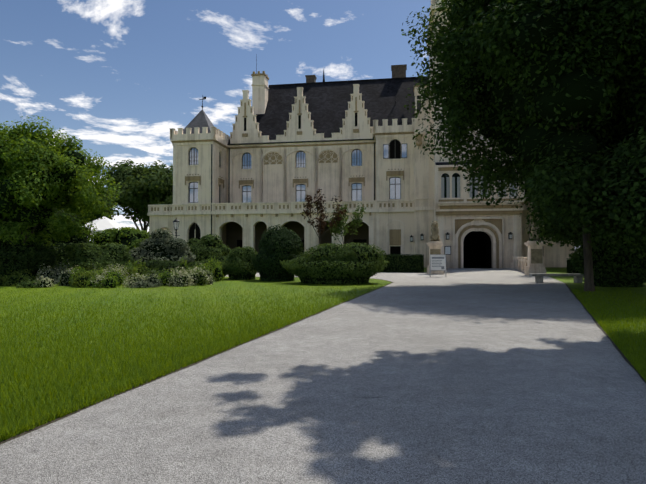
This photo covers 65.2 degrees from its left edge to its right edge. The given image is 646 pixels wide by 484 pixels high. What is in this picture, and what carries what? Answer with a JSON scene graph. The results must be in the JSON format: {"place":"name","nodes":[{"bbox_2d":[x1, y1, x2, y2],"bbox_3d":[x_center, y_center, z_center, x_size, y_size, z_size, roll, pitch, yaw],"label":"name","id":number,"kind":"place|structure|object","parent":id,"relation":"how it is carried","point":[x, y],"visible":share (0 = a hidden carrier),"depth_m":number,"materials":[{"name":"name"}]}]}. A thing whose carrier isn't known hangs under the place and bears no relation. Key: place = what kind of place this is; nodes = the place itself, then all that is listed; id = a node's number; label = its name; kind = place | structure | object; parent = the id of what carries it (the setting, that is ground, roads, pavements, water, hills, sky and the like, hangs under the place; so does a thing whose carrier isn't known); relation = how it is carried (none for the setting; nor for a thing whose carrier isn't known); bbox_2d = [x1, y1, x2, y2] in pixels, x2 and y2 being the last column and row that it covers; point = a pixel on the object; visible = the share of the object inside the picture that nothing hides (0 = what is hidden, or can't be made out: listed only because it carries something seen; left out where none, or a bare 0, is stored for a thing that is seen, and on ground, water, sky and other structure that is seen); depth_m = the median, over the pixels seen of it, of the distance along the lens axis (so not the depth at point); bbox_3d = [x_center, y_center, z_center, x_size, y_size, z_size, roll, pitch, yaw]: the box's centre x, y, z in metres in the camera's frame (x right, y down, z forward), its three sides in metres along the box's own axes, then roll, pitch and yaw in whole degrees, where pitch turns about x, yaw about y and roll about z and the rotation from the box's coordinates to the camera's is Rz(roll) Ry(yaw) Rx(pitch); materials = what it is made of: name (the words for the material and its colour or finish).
{"place":"outdoors","nodes":[
{"label":"outdoors","id":0,"kind":"place"},
{"bbox_2d":[39,210,91,267],"bbox_3d":[-19.572,0.031,36.292,6.474,4.816,4.895,0,-1,1],"label":"tree","id":1,"kind":"object","parent":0,"point":[75,238],"depth_m":35.04,"materials":[{"name":"green plant"}]},
{"bbox_2d":[0,0,430,240],"label":"sky","id":2,"kind":"structure","parent":0,"point":[114,75],"materials":[{"name":"blue"}]},
{"bbox_2d":[0,268,645,483],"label":"driveway gravel","id":3,"kind":"structure","parent":0,"point":[478,376],"depth_m":5.34,"materials":[{"name":"stone"}]},
{"bbox_2d":[85,217,124,234],"bbox_3d":[-17.690,0.202,40.748,4.804,4.500,4.804,0,-1,23],"label":"garden parasol","id":4,"kind":"object","parent":3,"relation":"on","point":[104,224],"visible":0.42,"depth_m":39.61,"materials":[{"name":"white fabric"}]},
{"bbox_2d":[173,218,179,238],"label":"lamp post","id":5,"kind":"object","parent":3,"relation":"on","point":[176,223],"visible":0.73,"depth_m":43.48,"materials":[{"name":"black metal"}]},
{"bbox_2d":[427,221,443,274],"bbox_3d":[8.319,0.407,37.473,1.180,3.960,1.180,0,-1,9],"label":"statue pedestal","id":6,"kind":"object","parent":3,"relation":"on","point":[435,244],"visible":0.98,"depth_m":37.09,"materials":[{"name":"stone"}]},
{"bbox_2d":[429,254,445,276],"bbox_3d":[7.515,1.556,33.046,1.038,1.494,0.601,0,-1,7],"label":"sign board","id":7,"kind":"object","parent":3,"relation":"on","point":[437,262],"visible":0.9,"depth_m":32.88,"materials":[{"name":"silver metal"}]},
{"bbox_2d":[512,256,527,272],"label":"bridge parapets","id":8,"kind":"object","parent":3,"relation":"on","point":[519,263],"visible":0.25,"depth_m":44.13,"materials":[{"name":"stone"}]},
{"bbox_2d":[524,222,545,275],"bbox_3d":[14.826,0.363,35.277,1.180,3.960,1.180,0,-1,9],"label":"statue pedestal","id":9,"kind":"object","parent":3,"relation":"on","point":[535,259],"visible":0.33,"depth_m":34.84,"materials":[{"name":"stone"}]},
{"bbox_2d":[529,273,583,282],"bbox_3d":[12.582,1.937,26.957,2.900,0.480,0.560,0,-1,5],"label":"stone bench","id":10,"kind":"object","parent":3,"relation":"on","point":[578,278],"visible":0.81,"depth_m":26.74,"materials":[{"name":"grey stone"}]},
{"bbox_2d":[0,265,645,444],"bbox_3d":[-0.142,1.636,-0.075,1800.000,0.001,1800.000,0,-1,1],"label":"lawn","id":11,"kind":"structure","parent":0,"point":[569,282],"depth_m":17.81,"materials":[{"name":"green plant"}]},
{"bbox_2d":[0,219,58,279],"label":"shrub","id":12,"kind":"object","parent":11,"relation":"on","point":[38,254],"depth_m":26.64,"materials":[{"name":"green plant"}]},
{"bbox_2d":[0,115,121,247],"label":"tree","id":13,"kind":"object","parent":11,"relation":"on","point":[27,150],"depth_m":26.06,"materials":[{"name":"green plant"}]},
{"bbox_2d":[50,242,136,272],"bbox_3d":[-13.270,1.137,29.147,4.879,2.303,4.059,0,-1,1],"label":"shrub","id":14,"kind":"object","parent":11,"relation":"on","point":[103,263],"depth_m":28.20,"materials":[{"name":"green plant"}]},
{"bbox_2d":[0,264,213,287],"bbox_3d":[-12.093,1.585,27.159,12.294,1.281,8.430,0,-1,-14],"label":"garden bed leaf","id":15,"kind":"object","parent":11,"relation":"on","point":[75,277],"visible":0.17,"depth_m":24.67,"materials":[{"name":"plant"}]},
{"bbox_2d":[0,256,223,287],"bbox_3d":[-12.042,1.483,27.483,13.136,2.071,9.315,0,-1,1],"label":"garden bed","id":16,"kind":"object","parent":11,"relation":"on","point":[118,277],"depth_m":24.45,"materials":[{"name":"green plant"}]},
{"bbox_2d":[16,252,216,287],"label":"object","id":17,"kind":"object","parent":11,"relation":"on","point":[72,280],"visible":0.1,"depth_m":25.14,"materials":[{"name":"plant"}]},
{"bbox_2d":[88,227,149,264],"bbox_3d":[-13.556,0.648,35.157,5.723,3.547,4.455,0,-1,1],"label":"shrub","id":18,"kind":"object","parent":11,"relation":"on","point":[133,230],"depth_m":34.42,"materials":[{"name":"green plant"}]},
{"bbox_2d":[35,261,212,287],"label":"flowering shrubs","id":19,"kind":"object","parent":11,"relation":"on","point":[184,273],"visible":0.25,"depth_m":24.32,"materials":[{"name":"green plant"}]},
{"bbox_2d":[129,228,195,266],"bbox_3d":[-10.107,0.730,31.619,4.238,3.200,3.434,0,-1,1],"label":"silver shrub","id":20,"kind":"object","parent":11,"relation":"on","point":[182,252],"depth_m":30.92,"materials":[{"name":"plant"}]},
{"bbox_2d":[138,259,187,274],"bbox_3d":[-9.213,1.629,29.183,3.248,1.268,1.997,0,-1,1],"label":"bush","id":21,"kind":"object","parent":11,"relation":"on","point":[175,264],"depth_m":28.60,"materials":[{"name":"green plant"}]},
{"bbox_2d":[186,259,227,278],"bbox_3d":[-7.062,1.686,31.250,3.022,1.240,2.042,0,-1,1],"label":"bush","id":22,"kind":"object","parent":11,"relation":"on","point":[195,262],"depth_m":30.95,"materials":[{"name":"green plant"}]},
{"bbox_2d":[186,234,230,266],"bbox_3d":[-8.337,0.910,36.582,4.035,3.044,3.620,0,-1,1],"label":"shrub","id":23,"kind":"object","parent":11,"relation":"on","point":[194,245],"depth_m":35.87,"materials":[{"name":"green plant"}]},
{"bbox_2d":[221,246,257,279],"bbox_3d":[-4.865,1.257,30.441,2.556,2.049,2.434,0,-1,1],"label":"bush","id":24,"kind":"object","parent":11,"relation":"on","point":[228,263],"depth_m":29.76,"materials":[{"name":"green plant"}]},
{"bbox_2d":[250,224,302,280],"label":"yew dome","id":25,"kind":"structure","parent":11,"relation":"on","point":[292,237],"depth_m":28.27,"materials":[{"name":"green plant"}]},
{"bbox_2d":[0,24,639,291],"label":"tree branches","id":26,"kind":"object","parent":11,"relation":"on","point":[589,285],"visible":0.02,"depth_m":21.04,"materials":[{"name":"brown plant"}]},
{"bbox_2d":[53,186,119,239],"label":"tree leaves","id":27,"kind":"object","parent":26,"relation":"attached to","point":[105,210],"visible":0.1,"depth_m":60.67,"materials":[{"name":"green plant"}]},
{"bbox_2d":[96,159,172,223],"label":"tree leaves","id":28,"kind":"object","parent":26,"relation":"on","point":[156,181],"visible":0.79,"depth_m":88.85,"materials":[{"name":"green plant"}]},
{"bbox_2d":[158,195,172,203],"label":"tree leaves","id":29,"kind":"object","parent":26,"relation":"attached to","point":[171,199],"depth_m":74.96,"materials":[{"name":"green plant"}]},
{"bbox_2d":[300,189,346,235],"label":"red tree leaves","id":30,"kind":"object","parent":26,"relation":"on","point":[308,205],"visible":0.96,"depth_m":33.92,"materials":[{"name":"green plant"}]},
{"bbox_2d":[327,203,365,241],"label":"red tree leaves","id":31,"kind":"object","parent":26,"relation":"on","point":[339,227],"visible":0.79,"depth_m":34.84,"materials":[{"name":"green plant"}]},
{"bbox_2d":[401,0,645,258],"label":"tree","id":32,"kind":"object","parent":26,"relation":"on","point":[608,199],"depth_m":18.39,"materials":[{"name":"green plant"}]},
{"bbox_2d":[519,184,579,257],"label":"tree leaves","id":33,"kind":"object","parent":26,"relation":"attached to","point":[568,243],"depth_m":47.42,"materials":[{"name":"green plant"}]},
{"bbox_2d":[228,253,423,272],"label":"hedge","id":34,"kind":"object","parent":11,"relation":"on","point":[416,255],"depth_m":40.32,"materials":[{"name":"green plant"}]},
{"bbox_2d":[280,242,388,284],"bbox_3d":[0.598,1.120,26.524,5.747,2.194,3.821,0,-1,1],"label":"broad bush","id":35,"kind":"object","parent":11,"relation":"on","point":[292,265],"depth_m":25.43,"materials":[{"name":"green plant"}]},
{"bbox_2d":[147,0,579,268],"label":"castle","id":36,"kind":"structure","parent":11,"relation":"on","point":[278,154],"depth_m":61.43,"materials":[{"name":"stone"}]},
{"bbox_2d":[566,258,582,273],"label":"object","id":37,"kind":"object","parent":11,"relation":"on","point":[569,267],"depth_m":38.85,"materials":[{"name":"green plant"}]},
{"bbox_2d":[569,231,645,286],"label":"shrub","id":38,"kind":"object","parent":11,"relation":"on","point":[575,259],"depth_m":23.47,"materials":[{"name":"green plant"}]},
{"bbox_2d":[571,289,645,381],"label":"lawn","id":39,"kind":"structure","parent":0,"point":[635,357],"depth_m":11.37,"materials":[{"name":"green plant"}]}
]}

